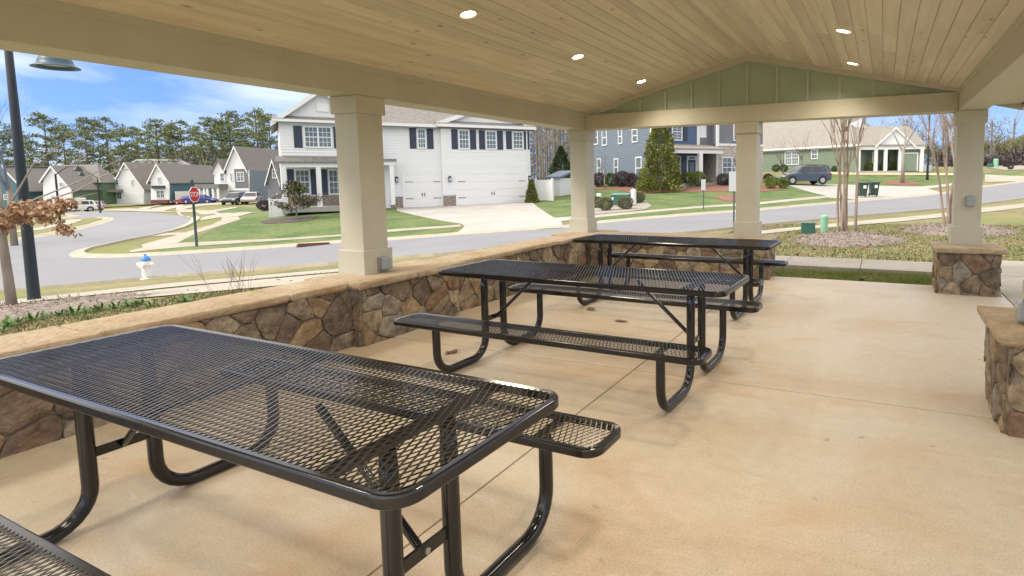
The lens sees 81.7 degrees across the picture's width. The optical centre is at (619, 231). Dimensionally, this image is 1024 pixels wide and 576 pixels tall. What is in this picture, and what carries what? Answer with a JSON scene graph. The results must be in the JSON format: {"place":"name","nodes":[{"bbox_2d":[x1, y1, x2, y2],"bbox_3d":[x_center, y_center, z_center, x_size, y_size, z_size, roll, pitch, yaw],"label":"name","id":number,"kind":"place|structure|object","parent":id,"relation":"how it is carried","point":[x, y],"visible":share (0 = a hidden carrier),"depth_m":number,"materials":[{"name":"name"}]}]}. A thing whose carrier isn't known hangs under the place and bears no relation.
{"place":"outdoors","nodes":[
{"label":"outdoors","id":0,"kind":"place"},
{"bbox_2d":[194,146,278,200],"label":"gabled house","id":1,"kind":"structure","parent":0,"point":[242,169],"depth_m":103.13,"materials":[{"name":"white"}]},
{"bbox_2d":[264,159,281,197],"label":"gabled house","id":2,"kind":"structure","parent":0,"point":[273,180],"depth_m":88.03,"materials":[{"name":"grey"}]},
{"bbox_2d":[17,196,825,251],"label":"pavement","id":3,"kind":"structure","parent":0,"point":[170,242],"depth_m":29.27,"materials":[{"name":"concrete"}]},
{"bbox_2d":[0,274,1023,575],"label":"floor","id":4,"kind":"structure","parent":0,"point":[808,426],"depth_m":2.97,"materials":[{"name":"concrete"}]},
{"bbox_2d":[0,325,620,575],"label":"picnic table","id":5,"kind":"object","parent":4,"relation":"on","point":[387,496],"visible":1,"depth_m":2.01,"materials":[{"name":"black"}]},
{"bbox_2d":[304,259,465,346],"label":"stone pier","id":6,"kind":"structure","parent":4,"relation":"on","point":[381,302],"depth_m":5.63,"materials":[{"name":"stone"}]},
{"bbox_2d":[0,0,1023,299],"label":"pavilion","id":7,"kind":"structure","parent":6,"relation":"on","point":[748,68],"depth_m":5.81,"materials":[{"name":"beige paint"}]},
{"bbox_2d":[378,256,391,270],"bbox_3d":[-2.328,0.318,5.763,0.065,0.135,0.130,2,6,24],"label":"outlet box","id":8,"kind":"object","parent":7,"relation":"attached to","point":[384,262],"visible":1,"depth_m":5.72,"materials":[{"name":"grey metal"}]},
{"bbox_2d":[458,9,478,18],"bbox_3d":[-1.295,-1.855,4.969,0.176,0.012,0.176,-14,-1,25],"label":"recessed light","id":9,"kind":"object","parent":7,"relation":"attached to","point":[468,14],"visible":1,"depth_m":4.96,"materials":[{"name":"white"}]},
{"bbox_2d":[1015,298,1023,321],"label":"outlet box","id":10,"kind":"object","parent":7,"relation":"attached to","point":[1019,310],"visible":1,"depth_m":3.46,"materials":[{"name":"grey metal"}]},
{"bbox_2d":[394,259,762,410],"bbox_3d":[-0.262,0.705,4.611,2.440,0.761,1.715,2,6,26],"label":"picnic table","id":11,"kind":"object","parent":4,"relation":"on","point":[500,270],"visible":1,"depth_m":4.31,"materials":[{"name":"grey"}]},
{"bbox_2d":[603,231,725,272],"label":"stone wall","id":12,"kind":"structure","parent":4,"relation":"on","point":[679,265],"depth_m":9.22,"materials":[{"name":"stone"}]},
{"bbox_2d":[551,234,787,319],"bbox_3d":[0.640,0.480,6.987,2.440,0.761,1.715,2,6,25],"label":"picnic table","id":13,"kind":"object","parent":4,"relation":"on","point":[748,261],"visible":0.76,"depth_m":6.91,"materials":[{"name":"grey"}]},
{"bbox_2d":[718,233,779,279],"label":"stone pier","id":14,"kind":"structure","parent":4,"relation":"on","point":[769,272],"depth_m":8.61,"materials":[{"name":"stone"}]},
{"bbox_2d":[929,241,1007,296],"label":"stone pier","id":15,"kind":"structure","parent":4,"relation":"on","point":[972,270],"depth_m":7.20,"materials":[{"name":"stone"}]},
{"bbox_2d":[977,305,1023,437],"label":"stone pier","id":16,"kind":"structure","parent":4,"relation":"on","point":[1004,358],"depth_m":3.37,"materials":[{"name":"stone"}]},
{"bbox_2d":[0,182,1023,288],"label":"road","id":17,"kind":"structure","parent":0,"point":[57,264],"depth_m":23.59,"materials":[{"name":"asphalt"}]},
{"bbox_2d":[18,214,112,240],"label":"kerb","id":18,"kind":"structure","parent":17,"relation":"on","point":[103,220],"depth_m":40.38,"materials":[{"name":"concrete"}]},
{"bbox_2d":[63,198,97,212],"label":"parked car","id":19,"kind":"object","parent":17,"relation":"on","point":[89,205],"visible":0.44,"depth_m":88.28,"materials":[{"name":"white paint"}]},
{"bbox_2d":[0,166,1023,334],"bbox_3d":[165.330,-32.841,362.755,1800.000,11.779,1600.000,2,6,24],"label":"ground","id":20,"kind":"structure","parent":0,"point":[1013,217],"depth_m":20.24,"materials":[{"name":"plant"}]},
{"bbox_2d":[0,77,26,245],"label":"bare tree","id":21,"kind":"object","parent":20,"relation":"on","point":[7,185],"visible":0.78,"depth_m":27.93,"materials":[{"name":"brown plant"}]},
{"bbox_2d":[0,122,29,164],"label":"pine tree","id":22,"kind":"object","parent":20,"relation":"on","point":[6,137],"visible":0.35,"depth_m":154.99,"materials":[{"name":"green plant"}]},
{"bbox_2d":[0,165,48,209],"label":"gabled house","id":23,"kind":"structure","parent":20,"relation":"on","point":[35,174],"depth_m":113.88,"materials":[{"name":"grey"}]},
{"bbox_2d":[9,110,81,165],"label":"pine tree","id":24,"kind":"object","parent":20,"relation":"on","point":[34,121],"visible":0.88,"depth_m":148.38,"materials":[{"name":"green plant"}]},
{"bbox_2d":[35,123,89,165],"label":"pine tree","id":25,"kind":"object","parent":20,"relation":"on","point":[62,126],"visible":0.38,"depth_m":163.23,"materials":[{"name":"green plant"}]},
{"bbox_2d":[39,165,116,203],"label":"gabled house","id":26,"kind":"structure","parent":20,"relation":"on","point":[67,176],"depth_m":111.03,"materials":[{"name":"white"}]},
{"bbox_2d":[0,291,158,323],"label":"mulch mound","id":27,"kind":"object","parent":20,"relation":"on","point":[31,307],"visible":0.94,"depth_m":10.41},
{"bbox_2d":[0,133,151,305],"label":"young oak","id":28,"kind":"object","parent":27,"relation":"on","point":[18,213],"visible":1,"depth_m":10.74,"materials":[{"name":"brown plant"}]},
{"bbox_2d":[50,116,117,170],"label":"pine tree","id":29,"kind":"object","parent":20,"relation":"on","point":[86,134],"visible":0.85,"depth_m":148.44,"materials":[{"name":"green plant"}]},
{"bbox_2d":[80,116,137,172],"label":"pine tree","id":30,"kind":"object","parent":20,"relation":"on","point":[106,135],"visible":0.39,"depth_m":156.01,"materials":[{"name":"green plant"}]},
{"bbox_2d":[97,126,145,176],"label":"pine tree","id":31,"kind":"object","parent":20,"relation":"on","point":[119,133],"visible":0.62,"depth_m":148.75,"materials":[{"name":"green plant"}]},
{"bbox_2d":[116,126,159,160],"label":"pine tree","id":32,"kind":"object","parent":20,"relation":"on","point":[131,128],"visible":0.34,"depth_m":162.99,"materials":[{"name":"green plant"}]},
{"bbox_2d":[106,162,173,203],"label":"gabled house","id":33,"kind":"structure","parent":20,"relation":"on","point":[131,186],"depth_m":117.26,"materials":[{"name":"white"}]},
{"bbox_2d":[124,194,142,202],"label":"garage door","id":34,"kind":"structure","parent":33,"relation":"in","point":[129,198],"depth_m":117.31,"materials":[{"name":"white"}]},
{"bbox_2d":[136,254,154,279],"bbox_3d":[-13.999,1.050,17.136,0.440,0.750,0.387,-1,5,-4],"label":"fire hydrant","id":35,"kind":"object","parent":20,"relation":"on","point":[145,264],"visible":0.95,"depth_m":17.08,"materials":[{"name":"white"}]},
{"bbox_2d":[129,118,182,162],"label":"pine tree","id":36,"kind":"object","parent":20,"relation":"on","point":[149,142],"visible":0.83,"depth_m":147.69,"materials":[{"name":"green plant"}]},
{"bbox_2d":[117,159,211,169],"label":"gabled house","id":37,"kind":"structure","parent":20,"relation":"on","point":[185,161],"depth_m":149.57,"materials":[{"name":"white"}]},
{"bbox_2d":[142,124,192,158],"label":"pine tree","id":38,"kind":"object","parent":20,"relation":"on","point":[167,147],"visible":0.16,"depth_m":162.96,"materials":[{"name":"green plant"}]},
{"bbox_2d":[0,271,338,335],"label":"verge grass","id":39,"kind":"structure","parent":20,"relation":"on","point":[29,324],"depth_m":9.14,"materials":[{"name":"plant"}]},
{"bbox_2d":[154,119,200,164],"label":"pine tree","id":40,"kind":"object","parent":20,"relation":"on","point":[180,132],"visible":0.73,"depth_m":149.69,"materials":[{"name":"green plant"}]},
{"bbox_2d":[146,164,213,203],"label":"gabled house","id":41,"kind":"structure","parent":20,"relation":"on","point":[169,183],"depth_m":116.16,"materials":[{"name":"white"}]},
{"bbox_2d":[177,127,217,159],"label":"pine tree","id":42,"kind":"object","parent":20,"relation":"on","point":[197,132],"visible":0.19,"depth_m":158.94,"materials":[{"name":"green plant"}]},
{"bbox_2d":[180,195,218,203],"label":"parked car","id":43,"kind":"object","parent":20,"relation":"on","point":[202,198],"visible":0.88,"depth_m":96.55,"materials":[{"name":"blue paint"}]},
{"bbox_2d":[179,116,237,166],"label":"pine tree","id":44,"kind":"object","parent":20,"relation":"on","point":[208,120],"visible":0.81,"depth_m":147.79,"materials":[{"name":"green plant"}]},
{"bbox_2d":[181,251,256,296],"bbox_3d":[-6.843,0.676,10.001,1.148,1.001,0.814,-5,7,-41],"label":"bare shrub","id":45,"kind":"object","parent":20,"relation":"on","point":[239,285],"visible":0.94,"depth_m":10.17,"materials":[{"name":"brown plant"}]},
{"bbox_2d":[202,110,254,159],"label":"pine tree","id":46,"kind":"object","parent":20,"relation":"on","point":[229,114],"visible":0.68,"depth_m":149.99,"materials":[{"name":"green plant"}]},
{"bbox_2d":[220,192,246,204],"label":"parked car","id":47,"kind":"object","parent":20,"relation":"on","point":[232,197],"visible":0.77,"depth_m":78.52,"materials":[{"name":"grey paint"}]},
{"bbox_2d":[219,117,257,146],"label":"pine tree","id":48,"kind":"object","parent":20,"relation":"on","point":[247,127],"visible":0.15,"depth_m":157.71,"materials":[{"name":"green plant"}]},
{"bbox_2d":[240,192,262,203],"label":"parked car","id":49,"kind":"object","parent":20,"relation":"on","point":[247,197],"visible":0.85,"depth_m":78.88,"materials":[{"name":"grey paint"}]},
{"bbox_2d":[230,107,277,152],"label":"pine tree","id":50,"kind":"object","parent":20,"relation":"on","point":[260,115],"visible":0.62,"depth_m":148.62,"materials":[{"name":"green plant"}]},
{"bbox_2d":[240,113,278,149],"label":"pine tree","id":51,"kind":"object","parent":20,"relation":"on","point":[270,116],"visible":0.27,"depth_m":154.95,"materials":[{"name":"green plant"}]},
{"bbox_2d":[0,235,586,458],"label":"stone wall","id":52,"kind":"structure","parent":20,"relation":"on","point":[315,314],"depth_m":4.41,"materials":[{"name":"stone"}]},
{"bbox_2d":[271,94,535,212],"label":"white house","id":53,"kind":"structure","parent":20,"relation":"on","point":[431,158],"depth_m":41.52,"materials":[{"name":"white"}]},
{"bbox_2d":[294,169,310,194],"bbox_3d":[-20.941,-3.253,38.355,0.909,1.680,0.125,-4,6,-31],"label":"window","id":54,"kind":"structure","parent":53,"relation":"in","point":[302,175],"depth_m":38.38,"materials":[{"name":"white"}]},
{"bbox_2d":[303,126,332,147],"bbox_3d":[-19.328,-6.030,37.217,1.630,1.380,0.125,-4,6,-31],"label":"window","id":55,"kind":"structure","parent":53,"relation":"in","point":[314,136],"depth_m":37.19,"materials":[{"name":"white"}]},
{"bbox_2d":[327,169,338,194],"bbox_3d":[-19.257,-3.337,39.353,0.888,1.710,0.125,-4,6,-31],"label":"window","id":56,"kind":"structure","parent":53,"relation":"in","point":[333,187],"depth_m":39.28,"materials":[{"name":"white"}]},
{"bbox_2d":[416,128,426,148],"bbox_3d":[-14.098,-6.598,41.343,0.640,1.430,0.125,-4,6,-31],"label":"window","id":57,"kind":"structure","parent":53,"relation":"in","point":[421,132],"depth_m":41.33,"materials":[{"name":"white"}]},
{"bbox_2d":[404,174,441,206],"bbox_3d":[-14.091,-2.953,41.677,2.590,2.278,0.080,-4,6,-31],"label":"garage door","id":58,"kind":"structure","parent":53,"relation":"in","point":[436,180],"depth_m":41.67,"materials":[{"name":"white"}]},
{"bbox_2d":[458,129,469,148],"bbox_3d":[-11.403,-6.726,42.533,0.810,1.430,0.125,-4,6,-31],"label":"window","id":59,"kind":"structure","parent":53,"relation":"in","point":[463,135],"depth_m":42.52,"materials":[{"name":"white"}]},
{"bbox_2d":[485,130,496,149],"bbox_3d":[-9.641,-6.841,43.576,0.850,1.410,0.125,-4,6,-31],"label":"window","id":60,"kind":"structure","parent":53,"relation":"in","point":[490,136],"depth_m":43.57,"materials":[{"name":"white"}]},
{"bbox_2d":[457,174,525,204],"bbox_3d":[-9.592,-3.188,43.935,5.360,2.278,0.080,-4,6,-31],"label":"garage door","id":61,"kind":"structure","parent":53,"relation":"in","point":[461,178],"depth_m":43.82,"materials":[{"name":"white"}]},
{"bbox_2d":[512,131,523,148],"bbox_3d":[-7.818,-6.989,44.652,0.890,1.350,0.125,-4,6,-31],"label":"window","id":62,"kind":"structure","parent":53,"relation":"in","point":[517,137],"depth_m":44.63,"materials":[{"name":"white"}]},
{"bbox_2d":[107,268,776,298],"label":"footpath","id":63,"kind":"structure","parent":20,"relation":"on","point":[225,286],"depth_m":11.91,"materials":[{"name":"concrete"}]},
{"bbox_2d":[0,198,1023,292],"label":"kerb","id":64,"kind":"structure","parent":20,"relation":"on","point":[325,263],"depth_m":16.93,"materials":[{"name":"concrete"}]},
{"bbox_2d":[21,227,1023,323],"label":"leaf litter","id":65,"kind":"object","parent":20,"relation":"on","point":[797,254],"visible":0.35,"depth_m":11.92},
{"bbox_2d":[524,179,539,202],"bbox_3d":[-6.668,-3.079,44.100,1.288,1.871,1.310,2,6,24],"label":"cone shrub","id":66,"kind":"object","parent":20,"relation":"on","point":[531,192],"visible":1,"depth_m":43.86,"materials":[{"name":"green plant"}]},
{"bbox_2d":[530,126,557,179],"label":"bare wood tree","id":67,"kind":"object","parent":20,"relation":"on","point":[541,152],"visible":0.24,"depth_m":69.61,"materials":[{"name":"brown plant"}]},
{"bbox_2d":[69,180,1023,257],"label":"kerb","id":68,"kind":"structure","parent":20,"relation":"on","point":[81,253],"depth_m":25.21,"materials":[{"name":"concrete"}]},
{"bbox_2d":[530,127,567,177],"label":"wood","id":69,"kind":"object","parent":20,"relation":"on","point":[531,161],"visible":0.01,"depth_m":98.06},
{"bbox_2d":[545,170,570,195],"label":"garden shed","id":70,"kind":"structure","parent":20,"relation":"on","point":[562,186],"depth_m":49.11,"materials":[{"name":"white"}]},
{"bbox_2d":[545,146,570,179],"bbox_3d":[-5.828,-6.375,57.484,4.235,4.217,3.820,2,6,24],"label":"evergreen tree","id":71,"kind":"object","parent":20,"relation":"on","point":[557,161],"visible":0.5,"depth_m":56.97,"materials":[{"name":"green plant"}]},
{"bbox_2d":[104,174,1023,219],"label":"neighbour driveways","id":72,"kind":"structure","parent":20,"relation":"on","point":[988,178],"depth_m":63.64,"materials":[{"name":"concrete"}]},
{"bbox_2d":[552,230,618,264],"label":"stone pier","id":73,"kind":"structure","parent":20,"relation":"on","point":[591,252],"depth_m":9.51,"materials":[{"name":"stone"}]},
{"bbox_2d":[594,124,763,188],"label":"blue house","id":74,"kind":"structure","parent":20,"relation":"on","point":[699,148],"depth_m":52.44,"materials":[{"name":"blue wood"}]},
{"bbox_2d":[722,157,735,177],"bbox_3d":[10.233,-5.825,52.948,2.280,1.850,0.125,-4,6,-29],"label":"window","id":75,"kind":"structure","parent":74,"relation":"in","point":[727,165],"depth_m":52.70,"materials":[{"name":"white"}]},
{"bbox_2d":[801,222,815,233],"bbox_3d":[5.488,-0.072,16.907,0.400,0.370,0.300,1,5,13],"label":"utility pedestal","id":76,"kind":"object","parent":20,"relation":"on","point":[807,227],"visible":0.76,"depth_m":16.78,"materials":[{"name":"teal"}]},
{"bbox_2d":[763,118,870,172],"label":"green house","id":77,"kind":"structure","parent":20,"relation":"on","point":[819,151],"depth_m":71.86,"materials":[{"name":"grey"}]},
{"bbox_2d":[785,151,798,164],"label":"window","id":78,"kind":"structure","parent":77,"relation":"in","point":[791,157],"depth_m":72.23,"materials":[{"name":"white"}]},
{"bbox_2d":[790,229,908,247],"bbox_3d":[5.830,0.132,14.872,2.960,0.374,4.026,2,6,24],"label":"mulch mound","id":79,"kind":"object","parent":20,"relation":"on","point":[840,239],"visible":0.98,"depth_m":14.10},
{"bbox_2d":[821,118,870,231],"bbox_3d":[5.927,-2.403,15.265,1.966,5.241,2.497,1,5,14],"label":"crape myrtle","id":80,"kind":"object","parent":79,"relation":"on","point":[844,204],"visible":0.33,"depth_m":15.48,"materials":[{"name":"brown plant"}]},
{"bbox_2d":[775,267,932,284],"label":"grass","id":81,"kind":"structure","parent":20,"relation":"on","point":[904,278],"depth_m":9.01,"materials":[{"name":"plant"}]},
{"bbox_2d":[722,223,1023,261],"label":"lawn grass","id":82,"kind":"structure","parent":20,"relation":"on","point":[916,258],"depth_m":13.41,"materials":[{"name":"plant"}]},
{"bbox_2d":[846,119,926,172],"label":"green house porch","id":83,"kind":"object","parent":20,"relation":"on","point":[880,143],"visible":0.59,"depth_m":65.92,"materials":[{"name":"grey"}]},
{"bbox_2d":[905,154,916,170],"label":"garage door","id":84,"kind":"structure","parent":83,"relation":"in","point":[910,159],"depth_m":65.98,"materials":[{"name":"green"}]},
{"bbox_2d":[775,255,1023,276],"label":"back walk","id":85,"kind":"structure","parent":20,"relation":"on","point":[841,264],"depth_m":9.79,"materials":[{"name":"concrete"}]},
{"bbox_2d":[889,106,1022,164],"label":"wood","id":86,"kind":"object","parent":20,"relation":"on","point":[988,138],"visible":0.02,"depth_m":146.08,"materials":[{"name":"plant"}]},
{"bbox_2d":[894,221,1019,236],"bbox_3d":[9.749,-0.104,16.908,3.187,0.402,4.301,2,6,24],"label":"mulch mound","id":87,"kind":"object","parent":20,"relation":"on","point":[939,229],"visible":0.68,"depth_m":16.24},
{"bbox_2d":[910,113,954,223],"bbox_3d":[9.734,-2.760,17.394,2.160,5.462,1.887,-4,6,-30],"label":"crape myrtle","id":88,"kind":"object","parent":87,"relation":"on","point":[946,123],"visible":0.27,"depth_m":17.38,"materials":[{"name":"brown plant"}]},
{"bbox_2d":[929,147,1023,166],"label":"thicket","id":89,"kind":"object","parent":20,"relation":"on","point":[1014,159],"visible":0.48,"depth_m":91.23,"materials":[{"name":"brown plant"}]},
{"bbox_2d":[989,134,1016,156],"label":"broad evergreen","id":90,"kind":"object","parent":20,"relation":"on","point":[999,148],"visible":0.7,"depth_m":104.12,"materials":[{"name":"green plant"}]},
{"bbox_2d":[1000,260,1023,306],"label":"side walk","id":91,"kind":"structure","parent":20,"relation":"on","point":[1011,289],"depth_m":7.89,"materials":[{"name":"concrete"}]},
{"bbox_2d":[0,203,1023,304],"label":"pavement","id":92,"kind":"structure","parent":0,"point":[997,208],"depth_m":14.16,"materials":[{"name":"concrete"}]},
{"bbox_2d":[4,50,80,299],"bbox_3d":[-12.662,-1.600,13.011,1.495,6.322,0.830,1,5,17],"label":"street lamp","id":93,"kind":"object","parent":92,"relation":"on","point":[27,234],"visible":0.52,"depth_m":12.87,"materials":[{"name":"metal"}]},
{"bbox_2d":[729,171,735,224],"bbox_3d":[3.485,-0.859,17.697,0.340,1.920,0.037,4,7,44],"label":"road sign","id":94,"kind":"object","parent":92,"relation":"on","point":[732,180],"visible":0.64,"depth_m":17.68,"materials":[{"name":"grey"}]},
{"bbox_2d":[0,50,1023,179],"label":"sky","id":95,"kind":"structure","parent":0,"point":[127,96],"materials":[{"name":"blue"}]},
{"bbox_2d":[159,170,1023,251],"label":"front lawn","id":96,"kind":"structure","parent":0,"point":[250,227],"depth_m":34.58,"materials":[{"name":"plant"}]},
{"bbox_2d":[189,178,199,245],"bbox_3d":[-19.028,-0.836,25.973,0.155,3.050,0.652,-1,5,-1],"label":"stop sign","id":97,"kind":"object","parent":96,"relation":"on","point":[194,195],"visible":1,"depth_m":25.95,"materials":[{"name":"red"}]},
{"bbox_2d":[268,198,284,216],"bbox_3d":[-21.691,-1.459,36.705,0.840,1.300,0.120,-4,6,-31],"label":"privacy fence","id":98,"kind":"object","parent":96,"relation":"on","point":[274,211],"visible":0.62,"depth_m":36.65,"materials":[{"name":"white"}]},
{"bbox_2d":[261,209,315,222],"bbox_3d":[-22.042,-1.182,38.401,7.949,0.572,10.573,-1,5,-1],"label":"dark bed","id":99,"kind":"object","parent":96,"relation":"on","point":[287,220],"visible":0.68,"depth_m":34.51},
{"bbox_2d":[270,180,325,218],"bbox_3d":[-19.320,-1.924,35.105,2.750,2.414,2.941,-1,5,-9],"label":"magnolia","id":100,"kind":"object","parent":96,"relation":"on","point":[296,187],"visible":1,"depth_m":34.72,"materials":[{"name":"green plant"}]},
{"bbox_2d":[534,178,553,200],"bbox_3d":[-5.949,-3.254,45.728,2.176,1.820,0.130,4,7,43],"label":"privacy fence","id":101,"kind":"object","parent":96,"relation":"on","point":[545,189],"visible":0.84,"depth_m":45.59,"materials":[{"name":"white"}]},
{"bbox_2d":[612,171,630,186],"bbox_3d":[0.250,-4.779,53.002,1.875,1.574,1.801,0,5,10],"label":"shrub","id":102,"kind":"object","parent":96,"relation":"on","point":[615,180],"visible":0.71,"depth_m":52.72,"materials":[{"name":"brown plant"}]},
{"bbox_2d":[595,202,650,213],"bbox_3d":[-0.148,-1.470,35.790,4.307,0.346,8.498,-1,5,-2],"label":"gravel bed","id":103,"kind":"object","parent":96,"relation":"on","point":[641,205],"visible":0.54,"depth_m":34.42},
{"bbox_2d":[597,197,612,210],"bbox_3d":[-0.849,-1.620,34.153,1.046,0.874,1.085,0,5,11],"label":"shrub","id":104,"kind":"object","parent":103,"relation":"on","point":[601,204],"visible":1,"depth_m":33.97,"materials":[{"name":"green plant"}]},
{"bbox_2d":[616,196,633,208],"bbox_3d":[0.331,-1.698,34.376,1.085,0.874,1.046,0,5,3],"label":"shrub","id":105,"kind":"object","parent":103,"relation":"on","point":[623,199],"visible":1,"depth_m":34.23,"materials":[{"name":"green plant"}]},
{"bbox_2d":[594,185,786,200],"bbox_3d":[3.904,-3.315,48.285,17.870,0.960,16.760,2,6,24],"label":"mulch bed","id":106,"kind":"object","parent":96,"relation":"on","point":[726,197],"visible":0.45,"depth_m":47.91,"materials":[{"name":"wood"}]},
{"bbox_2d":[635,128,685,191],"bbox_3d":[3.316,-6.403,47.200,4.610,6.336,4.225,2,6,24],"label":"evergreen tree","id":107,"kind":"object","parent":106,"relation":"on","point":[651,152],"visible":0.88,"depth_m":46.57,"materials":[{"name":"green plant"}]},
{"bbox_2d":[830,172,952,174],"bbox_3d":[29.624,-6.457,64.826,15.588,0.535,2.454,1,5,15],"label":"straw bed","id":108,"kind":"object","parent":96,"relation":"on","point":[851,173],"visible":0.69,"depth_m":64.47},
{"bbox_2d":[878,115,921,182],"bbox_3d":[28.166,-9.168,57.426,3.163,8.872,4.903,-4,6,-36],"label":"bare tree","id":109,"kind":"object","parent":96,"relation":"on","point":[902,179],"visible":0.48,"depth_m":57.76,"materials":[{"name":"beige plant"}]},
{"bbox_2d":[397,183,951,231],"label":"driveway","id":110,"kind":"structure","parent":0,"point":[478,217],"depth_m":37.47,"materials":[{"name":"concrete"}]},
{"bbox_2d":[776,164,831,184],"bbox_3d":[17.401,-5.344,54.884,4.770,1.863,2.220,-1,5,-7],"label":"parked car","id":111,"kind":"object","parent":110,"relation":"on","point":[815,174],"visible":0.85,"depth_m":54.10,"materials":[{"name":"blue paint"}]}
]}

